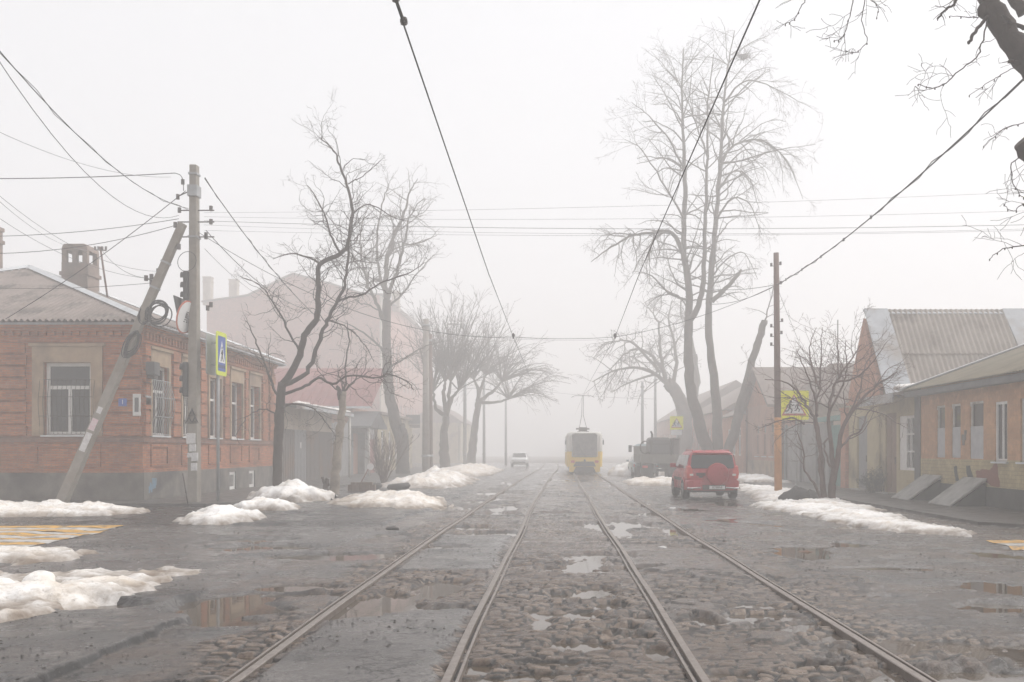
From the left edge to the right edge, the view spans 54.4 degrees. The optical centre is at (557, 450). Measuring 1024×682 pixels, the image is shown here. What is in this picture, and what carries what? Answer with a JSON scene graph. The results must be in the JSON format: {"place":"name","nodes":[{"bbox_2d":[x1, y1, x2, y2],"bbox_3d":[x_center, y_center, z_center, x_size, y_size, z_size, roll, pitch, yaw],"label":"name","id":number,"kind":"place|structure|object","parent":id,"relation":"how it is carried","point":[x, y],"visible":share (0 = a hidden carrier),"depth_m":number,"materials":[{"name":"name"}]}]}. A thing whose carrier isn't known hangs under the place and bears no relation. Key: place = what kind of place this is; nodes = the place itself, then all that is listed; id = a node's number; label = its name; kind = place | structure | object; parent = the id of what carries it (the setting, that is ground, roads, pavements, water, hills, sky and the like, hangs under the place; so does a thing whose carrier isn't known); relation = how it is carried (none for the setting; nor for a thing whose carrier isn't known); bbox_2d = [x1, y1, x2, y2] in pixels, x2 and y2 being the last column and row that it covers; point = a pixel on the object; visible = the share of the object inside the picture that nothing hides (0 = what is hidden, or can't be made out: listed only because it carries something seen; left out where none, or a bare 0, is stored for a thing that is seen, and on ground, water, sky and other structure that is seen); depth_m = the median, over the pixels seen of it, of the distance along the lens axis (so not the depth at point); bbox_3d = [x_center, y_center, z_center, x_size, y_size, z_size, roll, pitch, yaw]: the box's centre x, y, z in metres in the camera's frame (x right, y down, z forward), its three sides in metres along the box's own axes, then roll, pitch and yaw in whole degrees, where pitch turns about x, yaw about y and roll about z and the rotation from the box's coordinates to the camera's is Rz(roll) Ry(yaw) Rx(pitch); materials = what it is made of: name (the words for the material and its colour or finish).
{"place":"outdoors","nodes":[
{"label":"outdoors","id":0,"kind":"place"},
{"bbox_2d":[3,463,462,505],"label":"pavement","id":1,"kind":"structure","parent":0,"point":[232,496],"depth_m":33.35,"materials":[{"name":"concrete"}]},
{"bbox_2d":[348,482,375,490],"bbox_3d":[-7.867,1.470,40.150,1.085,0.360,0.300,0,0,0],"label":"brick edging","id":2,"kind":"object","parent":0,"point":[361,486],"visible":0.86,"depth_m":40.00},
{"bbox_2d":[0,463,1023,681],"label":"road","id":3,"kind":"structure","parent":0,"point":[136,633],"depth_m":11.66,"materials":[{"name":"asphalt"}]},
{"bbox_2d":[0,546,98,565],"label":"snow pile","id":4,"kind":"object","parent":3,"relation":"on","point":[15,555],"visible":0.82,"depth_m":15.10,"materials":[{"name":"snow"}]},
{"bbox_2d":[0,525,122,546],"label":"crossing markings","id":5,"kind":"object","parent":3,"relation":"on","point":[7,538],"visible":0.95,"depth_m":19.78,"materials":[{"name":"yellow paint"}]},
{"bbox_2d":[0,499,150,516],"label":"snow pile","id":6,"kind":"object","parent":3,"relation":"on","point":[47,508],"visible":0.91,"depth_m":25.19,"materials":[{"name":"snow"}]},
{"bbox_2d":[0,573,172,622],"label":"snow pile","id":7,"kind":"object","parent":3,"relation":"on","point":[24,599],"visible":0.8,"depth_m":10.71,"materials":[{"name":"snow"}]},
{"bbox_2d":[21,570,54,581],"bbox_3d":[-5.846,1.499,11.250,0.370,0.292,0.380,0,0,0],"label":"snow lump","id":8,"kind":"object","parent":7,"relation":"on","point":[40,575],"visible":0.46,"depth_m":11.16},
{"bbox_2d":[0,566,200,582],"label":"snow pile","id":9,"kind":"object","parent":3,"relation":"on","point":[77,574],"visible":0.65,"depth_m":12.98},
{"bbox_2d":[56,222,186,502],"bbox_3d":[-12.948,-2.408,29.420,3.810,8.782,0.349,0,0,-8],"label":"leaning strut","id":10,"kind":"object","parent":3,"relation":"on","point":[72,477],"visible":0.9,"depth_m":29.33,"materials":[{"name":"concrete"}]},
{"bbox_2d":[121,330,141,357],"bbox_3d":[-12.530,-3.120,29.306,0.569,0.843,0.230,0,0,-28],"label":"cable coil","id":11,"kind":"object","parent":10,"relation":"hanging from","point":[129,337],"visible":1,"depth_m":29.28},
{"bbox_2d":[137,300,172,326],"bbox_3d":[-11.908,-4.059,29.509,0.968,0.829,0.297,0,0,-6],"label":"cable coil","id":12,"kind":"object","parent":10,"relation":"hanging from","point":[149,311],"visible":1,"depth_m":29.48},
{"bbox_2d":[0,227,286,499],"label":"brick house","id":13,"kind":"structure","parent":3,"relation":"on","point":[60,349],"depth_m":31.17,"materials":[{"name":"orange brick"}]},
{"bbox_2d":[38,363,94,436],"bbox_3d":[-15.230,-1.575,31.018,1.716,2.310,0.363,0,0,0],"label":"window","id":14,"kind":"structure","parent":13,"relation":"in","point":[68,384],"depth_m":31.17,"materials":[{"name":"white paint"}]},
{"bbox_2d":[133,394,140,415],"bbox_3d":[-13.050,-1.410,30.915,0.240,0.680,0.046,0,0,0],"label":"notice board","id":15,"kind":"object","parent":13,"relation":"attached to","point":[136,404],"visible":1,"depth_m":30.90,"materials":[{"name":"white paint"}]},
{"bbox_2d":[146,361,159,378],"bbox_3d":[-12.700,-2.510,31.275,0.280,0.520,0.450,0,0,0],"label":"junction box","id":16,"kind":"object","parent":13,"relation":"attached to","point":[152,369],"visible":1,"depth_m":31.07,"materials":[{"name":"metal"}]},
{"bbox_2d":[150,368,174,437],"bbox_3d":[-12.872,-1.565,32.306,0.396,2.290,1.553,0,0,0],"label":"window","id":17,"kind":"structure","parent":13,"relation":"in","point":[158,422],"depth_m":32.44,"materials":[{"name":"glass"}]},
{"bbox_2d":[181,397,187,437],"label":"window","id":18,"kind":"structure","parent":13,"relation":"in","point":[185,399],"depth_m":34.75,"materials":[{"name":"white paint"}]},
{"bbox_2d":[208,378,222,438],"bbox_3d":[-12.985,-1.565,37.475,0.350,2.290,1.430,0,0,0],"label":"window","id":19,"kind":"structure","parent":13,"relation":"in","point":[212,381],"depth_m":37.94,"materials":[{"name":"glass"}]},
{"bbox_2d":[230,383,243,439],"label":"window","id":20,"kind":"structure","parent":13,"relation":"in","point":[234,386],"depth_m":40.52,"materials":[{"name":"white paint"}]},
{"bbox_2d":[248,387,260,440],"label":"window","id":21,"kind":"structure","parent":13,"relation":"in","point":[252,388],"depth_m":42.92,"materials":[{"name":"white paint"}]},
{"bbox_2d":[176,164,213,501],"bbox_3d":[-10.908,-3.465,29.988,1.155,10.230,0.405,0,0,0],"label":"concrete pole","id":22,"kind":"object","parent":3,"relation":"on","point":[193,434],"visible":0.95,"depth_m":29.85,"materials":[{"name":"grey concrete"}]},
{"bbox_2d":[0,51,188,209],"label":"overhead wire","id":23,"kind":"object","parent":22,"relation":"attached to","point":[41,97],"visible":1,"depth_m":19.03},
{"bbox_2d":[6,191,184,318],"bbox_3d":[-14.001,-5.898,30.151,5.726,3.809,0.022,0,0,5],"label":"overhead wire","id":24,"kind":"object","parent":22,"relation":"attached to","point":[97,258],"visible":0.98,"depth_m":30.14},
{"bbox_2d":[176,300,190,333],"bbox_3d":[-11.100,-3.979,29.750,0.251,0.981,1.000,0,0,9],"label":"round sign","id":25,"kind":"object","parent":22,"relation":"attached to","point":[182,316],"visible":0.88,"depth_m":29.59,"materials":[{"name":"metal"}]},
{"bbox_2d":[179,362,187,396],"bbox_3d":[-11.163,-2.123,29.900,0.267,1.046,0.360,0,0,0],"label":"traffic signal","id":26,"kind":"object","parent":22,"relation":"attached to","point":[183,378],"visible":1,"depth_m":29.73,"materials":[{"name":"black plastic"}]},
{"bbox_2d":[180,271,188,300],"bbox_3d":[-11.151,-4.932,29.900,0.250,0.882,0.360,0,0,0],"label":"traffic signal","id":27,"kind":"object","parent":22,"relation":"attached to","point":[184,284],"visible":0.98,"depth_m":29.74,"materials":[{"name":"black plastic"}]},
{"bbox_2d":[218,221,1001,228],"bbox_3d":[6.130,-6.537,28.001,33.773,0.767,0.013,0,0,7],"label":"overhead wire","id":28,"kind":"object","parent":22,"relation":"attached to","point":[615,228],"visible":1,"depth_m":28.61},
{"bbox_2d":[204,192,1017,212],"bbox_3d":[6.130,-7.146,28.000,33.773,0.339,0.007,0,0,7],"label":"overhead wire","id":29,"kind":"object","parent":22,"relation":"attached to","point":[576,207],"visible":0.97,"depth_m":28.66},
{"bbox_2d":[204,230,1023,235],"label":"overhead wire","id":30,"kind":"object","parent":22,"relation":"attached to","point":[606,235],"visible":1,"depth_m":28.55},
{"bbox_2d":[216,225,1011,233],"bbox_3d":[6.130,-6.417,28.000,33.773,0.753,0.007,0,0,7],"label":"overhead wire","id":31,"kind":"object","parent":22,"relation":"attached to","point":[589,233],"visible":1,"depth_m":28.64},
{"bbox_2d":[242,211,1009,219],"bbox_3d":[6.130,-6.787,28.000,33.773,0.508,0.007,0,0,7],"label":"overhead wire","id":32,"kind":"object","parent":22,"relation":"attached to","point":[651,218],"visible":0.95,"depth_m":28.36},
{"bbox_2d":[206,331,226,500],"bbox_3d":[-10.353,-0.970,30.300,0.370,5.240,0.920,0,0,0],"label":"crossing sign","id":33,"kind":"object","parent":3,"relation":"on","point":[216,355],"visible":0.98,"depth_m":30.26,"materials":[{"name":"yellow metal"}]},
{"bbox_2d":[172,504,266,524],"bbox_3d":[-7.880,1.521,23.405,2.340,0.461,3.510,0,0,0],"label":"snow pile","id":34,"kind":"object","parent":3,"relation":"on","point":[214,514],"visible":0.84,"depth_m":22.55,"materials":[{"name":"snow"}]},
{"bbox_2d":[233,496,300,510],"bbox_3d":[-8.080,1.502,27.849,2.220,0.450,3.042,0,0,0],"label":"snow pile","id":35,"kind":"object","parent":3,"relation":"on","point":[259,503],"visible":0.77,"depth_m":26.94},
{"bbox_2d":[246,479,337,502],"bbox_3d":[-8.970,1.306,33.714,3.360,0.728,5.928,0,0,0],"label":"snow pile","id":36,"kind":"object","parent":3,"relation":"on","point":[295,490],"visible":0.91,"depth_m":31.68,"materials":[{"name":"snow"}]},
{"bbox_2d":[274,401,353,481],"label":"gate shed","id":37,"kind":"structure","parent":3,"relation":"on","point":[311,459],"depth_m":50.70,"materials":[{"name":"paint"}]},
{"bbox_2d":[274,367,382,473],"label":"red roof house","id":38,"kind":"structure","parent":3,"relation":"on","point":[317,390],"depth_m":66.13,"materials":[{"name":"pink paint"}]},
{"bbox_2d":[227,86,433,485],"bbox_3d":[-7.598,-5.117,33.111,7.411,13.799,5.098,0,0,0],"label":"gnarled tree","id":39,"kind":"object","parent":3,"relation":"on","point":[283,384],"visible":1,"depth_m":32.91,"materials":[{"name":"brown plant"}]},
{"bbox_2d":[313,320,376,493],"bbox_3d":[-7.774,-1.563,36.834,2.375,6.629,1.755,0,0,0],"label":"pollarded trunk","id":40,"kind":"object","parent":3,"relation":"on","point":[336,464],"visible":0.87,"depth_m":36.87,"materials":[{"name":"brown plant"}]},
{"bbox_2d":[332,411,386,476],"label":"porch annex","id":41,"kind":"object","parent":3,"relation":"on","point":[362,422],"visible":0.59,"depth_m":62.84,"materials":[{"name":"metal"}]},
{"bbox_2d":[222,463,545,681],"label":"tram rail","id":42,"kind":"object","parent":3,"relation":"on","point":[329,612],"visible":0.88,"depth_m":10.24,"materials":[{"name":"metal"}]},
{"bbox_2d":[325,160,455,473],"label":"leaning tree","id":43,"kind":"object","parent":3,"relation":"on","point":[399,429],"visible":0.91,"depth_m":65.75,"materials":[{"name":"grey plant"}]},
{"bbox_2d":[327,489,453,509],"bbox_3d":[-5.260,1.504,31.411,4.380,0.630,7.566,0,0,0],"label":"snow pile","id":44,"kind":"object","parent":3,"relation":"on","point":[406,499],"visible":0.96,"depth_m":29.40,"materials":[{"name":"snow"}]},
{"bbox_2d":[362,421,418,482],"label":"bush","id":45,"kind":"object","parent":3,"relation":"on","point":[383,476],"visible":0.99,"depth_m":48.78,"materials":[{"name":"brown plant"}]},
{"bbox_2d":[374,412,412,471],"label":"shop house","id":46,"kind":"structure","parent":3,"relation":"on","point":[387,433],"depth_m":76.49,"materials":[{"name":"grey paint"}]},
{"bbox_2d":[421,319,429,471],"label":"tram pole","id":47,"kind":"object","parent":3,"relation":"on","point":[425,455],"visible":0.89,"depth_m":65.82,"materials":[{"name":"concrete"}]},
{"bbox_2d":[381,465,479,488],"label":"snow pile","id":48,"kind":"object","parent":3,"relation":"on","point":[434,477],"visible":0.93,"depth_m":45.70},
{"bbox_2d":[429,334,432,467],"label":"tram pole","id":49,"kind":"object","parent":3,"relation":"on","point":[431,402],"visible":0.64,"depth_m":67.40,"materials":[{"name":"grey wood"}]},
{"bbox_2d":[412,405,471,462],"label":"house","id":50,"kind":"structure","parent":3,"relation":"on","point":[455,435],"depth_m":128.00,"materials":[{"name":"grey paint"}]},
{"bbox_2d":[448,323,466,463],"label":"tram pole","id":51,"kind":"object","parent":3,"relation":"on","point":[464,428],"visible":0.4,"depth_m":83.89,"materials":[{"name":"grey metal"}]},
{"bbox_2d":[440,463,503,476],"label":"snow pile","id":52,"kind":"object","parent":3,"relation":"on","point":[474,470],"visible":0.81,"depth_m":67.47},
{"bbox_2d":[403,312,570,463],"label":"round crowned tree","id":53,"kind":"object","parent":3,"relation":"on","point":[473,440],"visible":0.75,"depth_m":89.66,"materials":[{"name":"grey plant"}]},
{"bbox_2d":[441,463,558,681],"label":"tram rail","id":54,"kind":"object","parent":3,"relation":"on","point":[456,670],"visible":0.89,"depth_m":9.62,"materials":[{"name":"metal"}]},
{"bbox_2d":[0,523,1023,681],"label":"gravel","id":55,"kind":"structure","parent":3,"relation":"on","point":[184,680],"depth_m":11.54,"materials":[{"name":"gravel"}]},
{"bbox_2d":[509,452,529,466],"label":"white car","id":56,"kind":"object","parent":3,"relation":"on","point":[519,458],"visible":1,"depth_m":98.95,"materials":[{"name":"paint"}]},
{"bbox_2d":[607,461,664,475],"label":"snow pile","id":57,"kind":"object","parent":3,"relation":"on","point":[620,470],"visible":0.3,"depth_m":66.03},
{"bbox_2d":[568,279,704,453],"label":"stout tree","id":58,"kind":"object","parent":3,"relation":"on","point":[671,386],"visible":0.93,"depth_m":87.46,"materials":[{"name":"grey plant"}]},
{"bbox_2d":[573,473,710,681],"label":"tram rail","id":59,"kind":"object","parent":3,"relation":"on","point":[697,671],"visible":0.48,"depth_m":9.79,"materials":[{"name":"metal"}]},
{"bbox_2d":[565,395,603,472],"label":"tram","id":60,"kind":"object","parent":59,"relation":"on","point":[583,448],"visible":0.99,"depth_m":69.10,"materials":[{"name":"yellow paint"}]},
{"bbox_2d":[640,382,643,443],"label":"tram pole","id":61,"kind":"object","parent":3,"relation":"on","point":[642,410],"visible":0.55,"depth_m":85.91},
{"bbox_2d":[622,476,671,485],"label":"snow pile","id":62,"kind":"object","parent":3,"relation":"on","point":[656,481],"visible":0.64,"depth_m":47.56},
{"bbox_2d":[653,376,656,436],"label":"tram pole","id":63,"kind":"object","parent":3,"relation":"on","point":[655,409],"visible":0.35,"depth_m":91.91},
{"bbox_2d":[628,444,681,477],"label":"flatbed truck","id":64,"kind":"object","parent":3,"relation":"on","point":[648,463],"visible":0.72,"depth_m":56.10,"materials":[{"name":"grey paint"}]},
{"bbox_2d":[640,431,679,453],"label":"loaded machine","id":65,"kind":"object","parent":64,"relation":"on","point":[659,445],"visible":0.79,"depth_m":57.34,"materials":[{"name":"metal"}]},
{"bbox_2d":[670,416,682,437],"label":"warning sign","id":66,"kind":"object","parent":3,"relation":"on","point":[676,425],"visible":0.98,"depth_m":63.99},
{"bbox_2d":[657,380,741,437],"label":"house","id":67,"kind":"structure","parent":3,"relation":"on","point":[663,423],"depth_m":107.40,"materials":[{"name":"grey paint"}]},
{"bbox_2d":[670,449,739,498],"bbox_3d":[5.131,0.809,34.884,2.160,1.682,4.192,0,0,-1],"label":"red car","id":68,"kind":"object","parent":3,"relation":"on","point":[717,471],"visible":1,"depth_m":33.10,"materials":[{"name":"paint"}]},
{"bbox_2d":[723,410,745,472],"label":"orange house","id":69,"kind":"structure","parent":3,"relation":"on","point":[739,452],"depth_m":65.82,"materials":[{"name":"brick"}]},
{"bbox_2d":[737,473,790,483],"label":"snow pile","id":70,"kind":"object","parent":3,"relation":"on","point":[743,477],"visible":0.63,"depth_m":49.69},
{"bbox_2d":[595,472,938,681],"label":"tram rail","id":71,"kind":"object","parent":3,"relation":"on","point":[907,671],"visible":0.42,"depth_m":9.61,"materials":[{"name":"metal"}]},
{"bbox_2d":[770,252,782,490],"bbox_3d":[8.175,-2.818,36.988,0.449,9.038,0.298,0,0,-24],"label":"wooden pole","id":72,"kind":"object","parent":3,"relation":"on","point":[778,443],"visible":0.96,"depth_m":36.91,"materials":[{"name":"brown wood"}]},
{"bbox_2d":[777,78,1023,284],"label":"overhead wire","id":73,"kind":"object","parent":72,"relation":"attached to","point":[966,133],"visible":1,"depth_m":20.26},
{"bbox_2d":[744,367,823,478],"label":"pink gabled house","id":74,"kind":"structure","parent":3,"relation":"on","point":[759,408],"depth_m":58.69,"materials":[{"name":"paint"}]},
{"bbox_2d":[781,390,808,485],"bbox_3d":[9.044,-0.315,38.024,1.120,3.930,0.182,0,0,0],"label":"warning sign","id":75,"kind":"object","parent":3,"relation":"on","point":[791,409],"visible":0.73,"depth_m":37.99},
{"bbox_2d":[784,422,828,484],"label":"board fence","id":76,"kind":"object","parent":3,"relation":"on","point":[811,462],"visible":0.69,"depth_m":48.92,"materials":[{"name":"wood"}]},
{"bbox_2d":[797,320,853,425],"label":"hip roof house","id":77,"kind":"structure","parent":3,"relation":"on","point":[822,410],"depth_m":49.70,"materials":[{"name":"paint"}]},
{"bbox_2d":[817,415,840,485],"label":"teal gate","id":78,"kind":"structure","parent":3,"relation":"on","point":[835,429],"depth_m":43.54,"materials":[{"name":"paint"}]},
{"bbox_2d":[839,408,848,487],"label":"brick pillar","id":79,"kind":"structure","parent":3,"relation":"on","point":[845,466],"depth_m":41.32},
{"bbox_2d":[738,484,976,536],"bbox_3d":[7.702,1.627,32.977,3.805,0.388,28.584,0,0,4],"label":"snow pile","id":80,"kind":"object","parent":3,"relation":"on","point":[839,511],"visible":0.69,"depth_m":24.86,"materials":[{"name":"snow"}]},
{"bbox_2d":[741,300,922,497],"bbox_3d":[8.638,-1.670,32.275,5.825,6.819,4.558,0,0,0],"label":"tree","id":81,"kind":"object","parent":80,"relation":"on","point":[833,464],"visible":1,"depth_m":31.89,"materials":[{"name":"brown plant"}]},
{"bbox_2d":[859,383,920,493],"bbox_3d":[13.480,-0.475,35.560,4.280,4.250,3.880,0,0,0],"label":"entrance lean to","id":82,"kind":"object","parent":3,"relation":"on","point":[897,459],"visible":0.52,"depth_m":35.34,"materials":[{"name":"yellow paint"}]},
{"bbox_2d":[887,413,895,492],"bbox_3d":[12.167,0.090,36.150,0.126,2.880,1.200,0,0,0],"label":"door","id":83,"kind":"structure","parent":82,"relation":"in","point":[891,425],"depth_m":36.20,"materials":[{"name":"brown paint"}]},
{"bbox_2d":[900,415,913,470],"bbox_3d":[12.197,-0.250,34.525,0.075,1.900,1.550,0,0,0],"label":"window","id":84,"kind":"structure","parent":82,"relation":"in","point":[907,441],"depth_m":34.63,"materials":[{"name":"white paint"}]},
{"bbox_2d":[775,0,1023,279],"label":"street tree","id":85,"kind":"object","parent":3,"relation":"on","point":[999,19],"visible":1,"depth_m":13.92,"materials":[{"name":"brown plant"}]},
{"bbox_2d":[846,308,1023,491],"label":"gabled house","id":86,"kind":"structure","parent":3,"relation":"on","point":[934,342],"depth_m":38.31,"materials":[{"name":"grey paint"}]},
{"bbox_2d":[859,416,866,488],"bbox_3d":[12.175,0.090,39.500,0.110,2.880,1.300,0,0,0],"label":"door","id":87,"kind":"structure","parent":86,"relation":"in","point":[863,436],"depth_m":39.63,"materials":[{"name":"wood"}]},
{"bbox_2d":[899,344,1023,510],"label":"tiled house","id":88,"kind":"structure","parent":3,"relation":"on","point":[969,420],"depth_m":28.99,"materials":[{"name":"paint"}]},
{"bbox_2d":[937,405,944,457],"bbox_3d":[12.170,-0.591,31.400,0.100,1.641,0.700,0,0,0],"label":"window","id":89,"kind":"structure","parent":88,"relation":"in","point":[941,409],"depth_m":31.48,"materials":[{"name":"white wood"}]},
{"bbox_2d":[952,403,960,457],"bbox_3d":[12.170,-0.591,30.200,0.100,1.641,0.700,0,0,0],"label":"window","id":90,"kind":"structure","parent":88,"relation":"in","point":[956,429],"depth_m":30.31,"materials":[{"name":"white wood"}]},
{"bbox_2d":[970,401,982,458],"bbox_3d":[12.170,-0.581,28.725,0.100,1.661,0.950,0,0,0],"label":"window","id":91,"kind":"structure","parent":88,"relation":"in","point":[976,407],"depth_m":28.80,"materials":[{"name":"white wood"}]},
{"bbox_2d":[990,401,1007,463],"bbox_3d":[12.105,-0.485,27.125,0.190,1.690,0.930,0,0,0],"label":"window","id":92,"kind":"structure","parent":88,"relation":"in","point":[1001,407],"depth_m":27.26,"materials":[{"name":"white paint"}]},
{"bbox_2d":[986,540,1023,549],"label":"crossing markings","id":93,"kind":"object","parent":3,"relation":"on","point":[1015,544],"visible":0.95,"depth_m":17.50,"materials":[{"name":"yellow paint"}]},
{"bbox_2d":[0,0,1023,455],"label":"sky","id":94,"kind":"structure","parent":0,"point":[520,92],"materials":[{"name":"white"}]},
{"bbox_2d":[476,456,631,462],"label":"ground","id":95,"kind":"structure","parent":0,"point":[554,459],"depth_m":198.62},
{"bbox_2d":[201,272,422,416],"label":"tall brick block","id":96,"kind":"structure","parent":95,"relation":"on","point":[224,314],"depth_m":112.00,"materials":[{"name":"paint"}]},
{"bbox_2d":[391,275,519,467],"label":"pruned tree","id":97,"kind":"object","parent":95,"relation":"on","point":[454,361],"visible":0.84,"depth_m":74.75,"materials":[{"name":"grey plant"}]},
{"bbox_2d":[581,4,822,452],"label":"poplar tree","id":98,"kind":"object","parent":95,"relation":"on","point":[705,442],"visible":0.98,"depth_m":62.27,"materials":[{"name":"grey plant"}]},
{"bbox_2d":[97,465,1023,681],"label":"water","id":99,"kind":"structure","parent":0,"point":[224,611],"depth_m":10.87,"materials":[{"name":"liquid"}]},
{"bbox_2d":[692,387,740,449],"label":"house","id":100,"kind":"structure","parent":0,"point":[728,402],"depth_m":82.06,"materials":[{"name":"beige brick"}]},
{"bbox_2d":[739,479,1023,527],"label":"pavement","id":101,"kind":"structure","parent":0,"point":[982,515],"depth_m":26.91,"materials":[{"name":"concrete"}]},
{"bbox_2d":[778,485,818,499],"bbox_3d":[7.621,1.478,31.186,1.328,0.765,0.920,0,0,0],"label":"boulder","id":102,"kind":"object","parent":101,"relation":"on","point":[795,492],"visible":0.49,"depth_m":30.97,"materials":[{"name":"stone"}]},
{"bbox_2d":[855,465,887,492],"bbox_3d":[11.820,1.085,37.126,1.436,1.072,1.339,0,0,32],"label":"bush","id":103,"kind":"object","parent":101,"relation":"on","point":[876,481],"visible":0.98,"depth_m":36.99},
{"bbox_2d":[891,474,940,499],"bbox_3d":[11.511,1.188,31.975,1.068,0.804,1.550,0,0,0],"label":"cellar hatch","id":104,"kind":"object","parent":101,"relation":"on","point":[925,487],"visible":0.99,"depth_m":31.37,"materials":[{"name":"concrete"}]},
{"bbox_2d":[928,477,986,505],"bbox_3d":[11.511,1.188,28.700,1.068,0.804,1.600,0,0,0],"label":"cellar hatch","id":105,"kind":"object","parent":101,"relation":"on","point":[966,491],"visible":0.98,"depth_m":28.08,"materials":[{"name":"concrete"}]},
{"bbox_3d":[-1.620,-4.240,36.900,0.120,0.200,0.120,0,0,0],"label":"hanger clamp","id":106,"kind":"object","parent":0,"visible":0},
{"bbox_2d":[395,3,546,412],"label":"overhead wire","id":107,"kind":"object","parent":106,"relation":"hanging from","point":[446,150],"visible":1,"depth_m":13.06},
{"bbox_3d":[2.150,-4.240,36.900,0.120,0.200,0.120,0,0,0],"label":"hanger clamp","id":108,"kind":"object","parent":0,"visible":0},
{"bbox_2d":[576,0,759,411],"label":"overhead wire","id":109,"kind":"object","parent":108,"relation":"hanging from","point":[694,149],"visible":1,"depth_m":12.96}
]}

